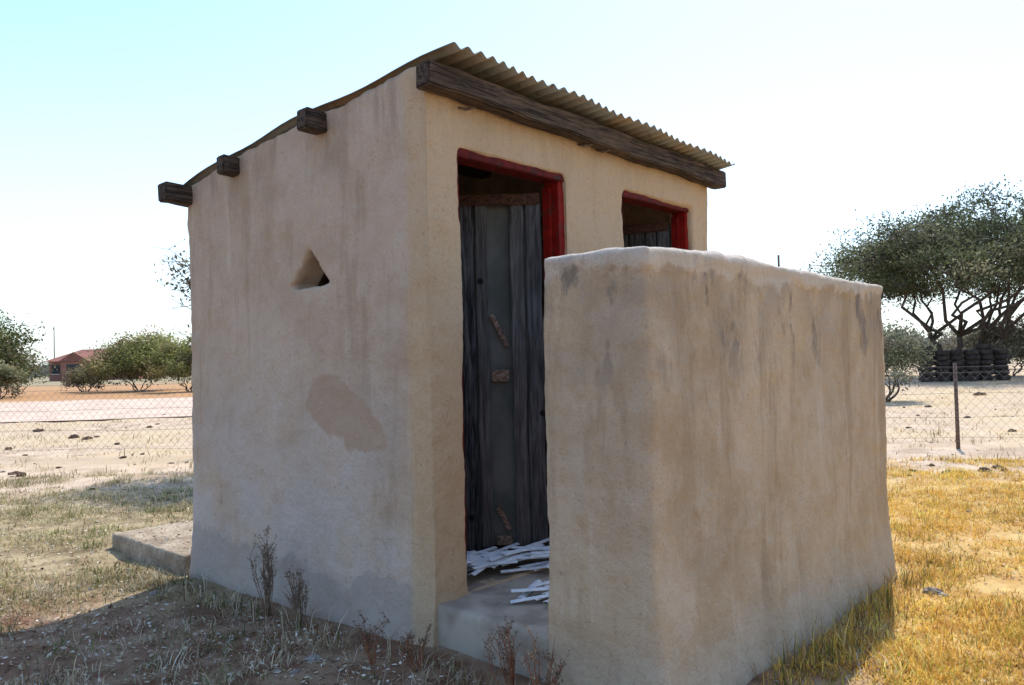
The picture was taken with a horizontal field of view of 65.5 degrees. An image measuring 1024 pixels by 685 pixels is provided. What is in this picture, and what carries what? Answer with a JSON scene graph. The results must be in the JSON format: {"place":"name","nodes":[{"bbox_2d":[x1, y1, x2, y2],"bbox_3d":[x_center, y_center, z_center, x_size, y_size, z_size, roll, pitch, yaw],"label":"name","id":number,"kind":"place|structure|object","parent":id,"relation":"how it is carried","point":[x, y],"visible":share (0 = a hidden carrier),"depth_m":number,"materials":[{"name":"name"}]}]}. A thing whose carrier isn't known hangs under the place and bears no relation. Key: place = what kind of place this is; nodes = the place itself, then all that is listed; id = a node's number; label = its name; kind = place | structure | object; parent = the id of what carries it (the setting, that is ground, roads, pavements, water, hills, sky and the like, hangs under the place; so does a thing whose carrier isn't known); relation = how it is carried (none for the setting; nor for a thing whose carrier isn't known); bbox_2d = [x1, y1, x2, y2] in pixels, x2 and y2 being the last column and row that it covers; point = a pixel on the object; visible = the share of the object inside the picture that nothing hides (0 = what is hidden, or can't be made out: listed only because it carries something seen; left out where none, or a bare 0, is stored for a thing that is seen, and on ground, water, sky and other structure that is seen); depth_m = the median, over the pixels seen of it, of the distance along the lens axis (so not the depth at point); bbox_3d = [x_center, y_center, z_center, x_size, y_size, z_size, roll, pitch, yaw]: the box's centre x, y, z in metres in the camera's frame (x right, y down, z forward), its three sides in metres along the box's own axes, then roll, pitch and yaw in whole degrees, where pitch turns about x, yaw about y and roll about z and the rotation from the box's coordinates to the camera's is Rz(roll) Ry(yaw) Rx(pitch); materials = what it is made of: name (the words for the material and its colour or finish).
{"place":"outdoors","nodes":[
{"label":"outdoors","id":0,"kind":"place"},
{"bbox_2d":[0,397,192,421],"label":"dirt road","id":1,"kind":"structure","parent":0,"point":[153,407],"depth_m":24.89,"materials":[{"name":"beige soil"}]},
{"bbox_2d":[49,361,161,380],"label":"walls","id":2,"kind":"structure","parent":0,"point":[54,377],"depth_m":97.96,"materials":[{"name":"red brick"}]},
{"bbox_2d":[51,365,59,373],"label":"window","id":3,"kind":"structure","parent":2,"relation":"attached to","point":[55,371],"depth_m":97.93,"materials":[{"name":"grey glass"}]},
{"bbox_2d":[46,349,103,361],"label":"roof","id":4,"kind":"structure","parent":2,"relation":"on","point":[57,359],"depth_m":99.50,"materials":[{"name":"metal"}]},
{"bbox_2d":[58,351,91,361],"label":"porch gable","id":5,"kind":"structure","parent":2,"relation":"on","point":[77,356],"depth_m":96.51,"materials":[{"name":"red metal"}]},
{"bbox_2d":[124,555,542,684],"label":"weed grass","id":6,"kind":"structure","parent":0,"point":[324,628],"depth_m":3.86,"materials":[{"name":"brown plant"}]},
{"bbox_2d":[0,357,1023,684],"bbox_3d":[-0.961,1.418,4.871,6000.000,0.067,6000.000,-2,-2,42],"label":"ground","id":7,"kind":"structure","parent":0,"point":[992,407],"depth_m":5.38,"materials":[{"name":"soil"}]},
{"bbox_2d":[0,360,31,398],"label":"thorn bush","id":8,"kind":"object","parent":7,"relation":"on","point":[8,373],"visible":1,"depth_m":37.87,"materials":[{"name":"green plant"}]},
{"bbox_2d":[0,309,56,393],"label":"thorn bush","id":9,"kind":"object","parent":7,"relation":"on","point":[9,352],"visible":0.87,"depth_m":40.72,"materials":[{"name":"green plant"}]},
{"bbox_2d":[61,361,91,380],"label":"porch wall","id":10,"kind":"structure","parent":7,"relation":"on","point":[63,366],"depth_m":96.69,"materials":[{"name":"red brick"}]},
{"bbox_2d":[67,364,81,372],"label":"window","id":11,"kind":"structure","parent":10,"relation":"attached to","point":[71,366],"depth_m":96.64,"materials":[{"name":"grey glass"}]},
{"bbox_2d":[60,366,110,391],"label":"thorn bush","id":12,"kind":"object","parent":7,"relation":"on","point":[71,379],"visible":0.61,"depth_m":46.37,"materials":[{"name":"green plant"}]},
{"bbox_2d":[61,324,188,390],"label":"thorn bush","id":13,"kind":"object","parent":7,"relation":"on","point":[123,357],"visible":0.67,"depth_m":44.49,"materials":[{"name":"green plant"}]},
{"bbox_2d":[0,470,250,617],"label":"dry grass","id":14,"kind":"structure","parent":7,"relation":"on","point":[83,508],"depth_m":6.40,"materials":[{"name":"beige plant"}]},
{"bbox_2d":[112,520,192,574],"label":"concrete slab","id":15,"kind":"structure","parent":7,"relation":"on","point":[142,546],"depth_m":5.45,"materials":[{"name":"grey concrete"}]},
{"bbox_2d":[141,328,191,391],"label":"thorn bush","id":16,"kind":"object","parent":7,"relation":"on","point":[169,361],"visible":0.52,"depth_m":41.42,"materials":[{"name":"green plant"}]},
{"bbox_2d":[150,239,191,364],"bbox_3d":[-3.026,-0.145,10.040,2.944,3.723,2.754,-2,-2,42],"label":"bare thorn tree","id":17,"kind":"object","parent":7,"relation":"on","point":[187,279],"visible":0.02,"depth_m":9.59,"materials":[{"name":"green plant"}]},
{"bbox_2d":[248,525,277,615],"bbox_3d":[-1.296,1.196,4.145,0.159,0.491,0.176,-2,-2,42],"label":"dead weed","id":18,"kind":"object","parent":7,"relation":"on","point":[268,584],"visible":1,"depth_m":4.16,"materials":[{"name":"brown plant"}]},
{"bbox_2d":[283,560,310,628],"bbox_3d":[-1.056,1.245,3.914,0.111,0.363,0.132,-2,-2,42],"label":"dead weed","id":19,"kind":"object","parent":7,"relation":"on","point":[295,607],"visible":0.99,"depth_m":3.92,"materials":[{"name":"brown plant"}]},
{"bbox_2d":[351,610,389,664],"bbox_3d":[-0.591,1.248,3.351,0.181,0.258,0.106,-2,-2,42],"label":"dead weed","id":20,"kind":"object","parent":7,"relation":"on","point":[364,636],"visible":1,"depth_m":3.35,"materials":[{"name":"brown plant"}]},
{"bbox_2d":[390,620,431,670],"bbox_3d":[-0.406,1.251,3.240,0.167,0.222,0.132,-1,-1,1],"label":"dead weed","id":21,"kind":"object","parent":7,"relation":"on","point":[410,651],"visible":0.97,"depth_m":3.25,"materials":[{"name":"brown plant"}]},
{"bbox_2d":[0,562,905,684],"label":"shaded grass","id":22,"kind":"structure","parent":7,"relation":"on","point":[73,669],"depth_m":3.58,"materials":[{"name":"brown plant"}]},
{"bbox_2d":[437,568,549,682],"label":"porch slab","id":23,"kind":"structure","parent":7,"relation":"on","point":[466,622],"depth_m":3.42,"materials":[{"name":"concrete"}]},
{"bbox_2d":[467,537,549,602],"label":"white blind slats","id":24,"kind":"object","parent":23,"relation":"on","point":[479,561],"visible":0.52,"depth_m":4.01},
{"bbox_2d":[482,615,521,684],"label":"dead weed","id":25,"kind":"object","parent":7,"relation":"on","point":[511,664],"visible":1,"depth_m":3.01,"materials":[{"name":"brown plant"}]},
{"bbox_2d":[0,408,1012,684],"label":"pale stones","id":26,"kind":"object","parent":7,"relation":"on","point":[316,656],"visible":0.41,"depth_m":4.17,"materials":[{"name":"beige stone"}]},
{"bbox_2d":[467,545,548,590],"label":"floor slab","id":27,"kind":"structure","parent":7,"relation":"on","point":[475,580],"depth_m":4.02,"materials":[{"name":"concrete"}]},
{"bbox_2d":[187,66,707,646],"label":"walls","id":28,"kind":"structure","parent":27,"relation":"on","point":[327,346],"depth_m":4.05,"materials":[{"name":"paint"}]},
{"bbox_2d":[156,181,192,206],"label":"beam","id":29,"kind":"structure","parent":28,"relation":"attached to","point":[174,193],"depth_m":4.95,"materials":[{"name":"brown wood"}]},
{"bbox_2d":[215,154,239,176],"bbox_3d":[-0.758,-0.989,5.623,0.103,0.183,2.802,-2,-2,42],"label":"purlin","id":30,"kind":"object","parent":28,"relation":"attached to","point":[226,165],"visible":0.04,"depth_m":4.59,"materials":[{"name":"brown wood"}]},
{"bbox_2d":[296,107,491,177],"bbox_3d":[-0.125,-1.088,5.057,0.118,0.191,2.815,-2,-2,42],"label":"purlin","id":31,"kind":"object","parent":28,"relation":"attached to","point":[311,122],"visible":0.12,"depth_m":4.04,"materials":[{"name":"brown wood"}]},
{"bbox_2d":[183,42,734,185],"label":"corrugated roof","id":32,"kind":"structure","parent":28,"relation":"on","point":[479,64],"depth_m":4.12,"materials":[{"name":"metal"}]},
{"bbox_2d":[457,158,467,586],"bbox_3d":[-0.281,0.129,3.743,0.113,2.065,0.046,-2,-2,42],"label":"door frame jamb","id":33,"kind":"object","parent":28,"relation":"attached to","point":[463,442],"depth_m":3.71,"materials":[{"name":"red paint"}]},
{"bbox_2d":[458,106,474,110],"bbox_3d":[-0.213,-1.093,3.715,0.084,0.028,0.024,-2,-1,13],"label":"tie wire","id":34,"kind":"object","parent":28,"relation":"attached to","point":[465,108],"visible":1,"depth_m":3.71,"materials":[{"name":"metal"}]},
{"bbox_2d":[473,204,532,544],"bbox_3d":[-0.192,0.155,4.414,0.726,1.923,0.008,-1,-1,2],"label":"door backing","id":35,"kind":"object","parent":28,"relation":"attached to","point":[500,309],"depth_m":4.41,"materials":[{"name":"grey wood"}]},
{"bbox_2d":[459,206,480,550],"bbox_3d":[-0.234,0.176,4.385,0.085,1.927,0.032,-1,-1,2],"label":"door plank","id":36,"kind":"object","parent":35,"relation":"attached to","point":[471,440],"depth_m":4.37,"materials":[{"name":"grey wood"}]},
{"bbox_2d":[475,205,494,547],"bbox_3d":[-0.152,0.168,4.381,0.072,1.913,0.039,-1,-1,2],"label":"door plank","id":37,"kind":"object","parent":35,"relation":"attached to","point":[484,377],"depth_m":4.37,"materials":[{"name":"grey wood"}]},
{"bbox_2d":[458,192,539,205],"bbox_3d":[-0.219,-0.782,4.379,0.746,0.068,0.016,-1,-1,1],"label":"door top rail","id":38,"kind":"object","parent":35,"relation":"attached to","point":[500,199],"depth_m":4.37,"materials":[{"name":"brown wood"}]},
{"bbox_2d":[489,314,508,347],"bbox_3d":[-0.069,-0.065,4.398,0.110,0.189,0.018,-1,-1,2],"label":"door brace","id":39,"kind":"object","parent":35,"relation":"attached to","point":[499,329],"depth_m":4.39,"materials":[{"name":"brown wood"}]},
{"bbox_2d":[492,370,508,381],"bbox_3d":[-0.063,0.183,4.388,0.096,0.065,0.022,-1,-1,2],"label":"door ledge","id":40,"kind":"object","parent":35,"relation":"attached to","point":[500,375],"depth_m":4.38,"materials":[{"name":"brown wood"}]},
{"bbox_2d":[496,506,511,529],"bbox_3d":[-0.044,0.965,4.376,0.084,0.136,0.018,-1,-1,2],"label":"door brace","id":41,"kind":"object","parent":35,"relation":"attached to","point":[503,517],"depth_m":4.37,"materials":[{"name":"brown wood"}]},
{"bbox_2d":[497,535,512,544],"bbox_3d":[-0.040,1.085,4.369,0.085,0.050,0.022,-1,-1,2],"label":"door ledge","id":42,"kind":"object","parent":35,"relation":"attached to","point":[504,539],"depth_m":4.36,"materials":[{"name":"brown wood"}]},
{"bbox_2d":[509,204,530,545],"bbox_3d":[0.042,0.158,4.378,0.080,1.930,0.038,-1,-1,2],"label":"door plank","id":43,"kind":"object","parent":35,"relation":"attached to","point":[519,380],"depth_m":4.36,"materials":[{"name":"grey wood"}]},
{"bbox_2d":[524,204,547,546],"bbox_3d":[0.132,0.153,4.375,0.090,1.954,0.035,-1,-1,3],"label":"door plank","id":44,"kind":"object","parent":35,"relation":"attached to","point":[536,376],"depth_m":4.36,"materials":[{"name":"grey wood"}]},
{"bbox_2d":[457,148,564,183],"bbox_3d":[-0.029,-0.899,4.077,0.120,0.053,0.858,-2,-2,42],"label":"door frame head","id":45,"kind":"object","parent":28,"relation":"attached to","point":[465,157],"depth_m":4.03},
{"bbox_2d":[544,181,564,256],"bbox_3d":[0.255,0.129,4.355,0.097,2.065,0.060,-2,-2,42],"label":"door frame jamb","id":46,"kind":"object","parent":28,"relation":"attached to","point":[557,207],"depth_m":4.34,"materials":[{"name":"red wood"}]},
{"bbox_2d":[542,188,552,291],"bbox_3d":[0.213,0.160,4.337,0.052,2.005,0.021,-2,-2,42],"label":"door frame stop","id":47,"kind":"object","parent":46,"relation":"attached to","point":[547,223],"depth_m":4.34,"materials":[{"name":"red wood"}]},
{"bbox_2d":[417,59,726,189],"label":"front beam","id":48,"kind":"structure","parent":28,"relation":"attached to","point":[455,85],"depth_m":4.11,"materials":[{"name":"brown wood"}]},
{"bbox_2d":[578,143,592,146],"bbox_3d":[0.405,-1.093,4.409,0.084,0.028,0.024,-2,-1,13],"label":"tie wire","id":49,"kind":"object","parent":48,"relation":"attached to","point":[584,145],"visible":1,"depth_m":4.40,"materials":[{"name":"metal"}]},
{"bbox_2d":[596,149,609,152],"bbox_3d":[0.518,-1.093,4.536,0.084,0.028,0.024,-2,-1,13],"label":"tie wire","id":50,"kind":"object","parent":48,"relation":"attached to","point":[602,151],"visible":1,"depth_m":4.53,"materials":[{"name":"metal"}]},
{"bbox_2d":[621,202,623,239],"bbox_3d":[0.633,0.129,4.771,0.114,2.066,0.047,-2,-2,42],"label":"door frame jamb","id":51,"kind":"object","parent":28,"relation":"attached to","point":[622,214],"depth_m":4.76,"materials":[{"name":"red paint"}]},
{"bbox_2d":[628,224,669,246],"bbox_3d":[0.774,0.157,5.588,0.726,1.923,0.008,-2,-1,26],"label":"door backing","id":52,"kind":"object","parent":28,"relation":"attached to","point":[655,234],"depth_m":5.49,"materials":[{"name":"black wood"}]},
{"bbox_2d":[623,234,627,247],"bbox_3d":[0.799,0.161,5.545,0.072,1.938,0.032,-2,-1,25],"label":"door plank","id":53,"kind":"object","parent":52,"relation":"attached to","point":[625,240],"depth_m":5.54,"materials":[{"name":"grey wood"}]},
{"bbox_2d":[629,232,643,246],"bbox_3d":[0.885,0.162,5.506,0.110,1.950,0.030,-2,-1,27],"label":"door plank","id":54,"kind":"object","parent":52,"relation":"attached to","point":[636,239],"depth_m":5.51,"materials":[{"name":"grey wood"}]},
{"bbox_2d":[623,221,668,233],"bbox_3d":[0.725,-0.779,5.560,0.746,0.068,0.016,-2,-1,25],"label":"door top rail","id":55,"kind":"object","parent":52,"relation":"attached to","point":[648,227],"depth_m":5.46,"materials":[{"name":"brown wood"}]},
{"bbox_2d":[644,231,655,246],"bbox_3d":[0.974,0.166,5.460,0.080,1.940,0.037,-2,-1,26],"label":"door plank","id":56,"kind":"object","parent":52,"relation":"attached to","point":[650,239],"depth_m":5.46,"materials":[{"name":"grey wood"}]},
{"bbox_2d":[656,229,669,247],"bbox_3d":[1.054,0.150,5.419,0.091,1.919,0.038,-2,-1,28],"label":"door plank","id":57,"kind":"object","parent":52,"relation":"attached to","point":[662,238],"depth_m":5.42,"materials":[{"name":"grey wood"}]},
{"bbox_2d":[622,190,688,213],"bbox_3d":[0.885,-0.899,5.105,0.120,0.054,0.851,-2,-2,42],"label":"door frame head","id":58,"kind":"object","parent":28,"relation":"attached to","point":[640,200],"depth_m":5.05},
{"bbox_2d":[672,212,688,249],"bbox_3d":[1.169,0.129,5.382,0.097,2.065,0.060,-2,-2,42],"label":"door frame jamb","id":59,"kind":"object","parent":28,"relation":"attached to","point":[683,230],"depth_m":5.36,"materials":[{"name":"red wood"}]},
{"bbox_2d":[671,217,679,248],"bbox_3d":[1.126,0.159,5.364,0.052,2.005,0.021,-2,-2,42],"label":"door frame stop","id":60,"kind":"object","parent":59,"relation":"attached to","point":[675,232],"depth_m":5.37,"materials":[{"name":"red wood"}]},
{"bbox_2d":[5,392,1016,489],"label":"soil clods","id":61,"kind":"object","parent":7,"relation":"on","point":[16,473],"visible":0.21,"depth_m":11.46,"materials":[{"name":"brown soil"}]},
{"bbox_2d":[0,462,1023,684],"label":"leaf litter","id":62,"kind":"object","parent":7,"relation":"on","point":[201,654],"visible":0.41,"depth_m":3.82,"materials":[{"name":"brown plant"}]},
{"bbox_2d":[0,363,1023,453],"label":"wire fence","id":63,"kind":"object","parent":7,"relation":"on","point":[956,408],"visible":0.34,"depth_m":11.56,"materials":[{"name":"metal"}]},
{"bbox_2d":[0,377,1023,486],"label":"sparse grass","id":64,"kind":"structure","parent":7,"relation":"on","point":[920,445],"depth_m":11.84,"materials":[{"name":"beige plant"}]},
{"bbox_2d":[19,324,1012,380],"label":"distant scrub","id":65,"kind":"object","parent":7,"relation":"on","point":[44,371],"visible":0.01,"depth_m":140.68,"materials":[{"name":"green plant"}]},
{"bbox_2d":[521,620,569,684],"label":"dead weed","id":66,"kind":"object","parent":7,"relation":"on","point":[557,674],"visible":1,"depth_m":2.85,"materials":[{"name":"brown plant"}]},
{"bbox_2d":[544,246,897,684],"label":"privacy wall","id":67,"kind":"structure","parent":7,"relation":"on","point":[717,498],"depth_m":2.96,"materials":[{"name":"paint"}]},
{"bbox_2d":[777,255,779,266],"bbox_3d":[4.226,0.088,12.500,0.046,2.930,0.041,-1,-1,-26],"label":"metal pole","id":68,"kind":"object","parent":7,"relation":"on","point":[778,258],"visible":0.21,"depth_m":12.52,"materials":[{"name":"metal"}]},
{"bbox_2d":[743,545,954,684],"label":"wall foot grass","id":69,"kind":"structure","parent":7,"relation":"on","point":[888,594],"depth_m":3.68,"materials":[{"name":"plant"}]},
{"bbox_2d":[883,323,926,373],"bbox_3d":[18.609,0.444,41.245,5.533,3.243,6.037,-2,-1,12],"label":"thorn bush","id":70,"kind":"object","parent":7,"relation":"on","point":[910,351],"visible":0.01,"depth_m":39.80,"materials":[{"name":"green plant"}]},
{"bbox_2d":[797,174,1023,375],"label":"acacia tree","id":71,"kind":"object","parent":7,"relation":"on","point":[963,257],"visible":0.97,"depth_m":32.80,"materials":[{"name":"green plant"}]},
{"bbox_2d":[881,300,941,401],"bbox_3d":[9.446,0.183,20.020,2.619,2.861,2.945,-2,-2,42],"label":"thorn bush","id":72,"kind":"object","parent":7,"relation":"on","point":[899,348],"visible":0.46,"depth_m":19.53,"materials":[{"name":"green plant"}]},
{"bbox_2d":[903,320,1023,364],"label":"thorn bush","id":73,"kind":"object","parent":7,"relation":"on","point":[950,342],"visible":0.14,"depth_m":47.49,"materials":[{"name":"green plant"}]},
{"bbox_2d":[918,344,1010,381],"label":"tyre wall","id":74,"kind":"structure","parent":7,"relation":"on","point":[983,363],"depth_m":31.33,"materials":[{"name":"rubber"}]},
{"bbox_2d":[956,303,1023,375],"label":"thorn bush","id":75,"kind":"object","parent":7,"relation":"on","point":[1016,337],"visible":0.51,"depth_m":35.50,"materials":[{"name":"green plant"}]},
{"bbox_2d":[0,0,1023,364],"label":"sky","id":76,"kind":"structure","parent":0,"point":[823,111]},
{"bbox_2d":[751,453,1023,684],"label":"golden grass","id":77,"kind":"structure","parent":0,"point":[938,647],"depth_m":3.89,"materials":[{"name":"yellow plant"}]}
]}

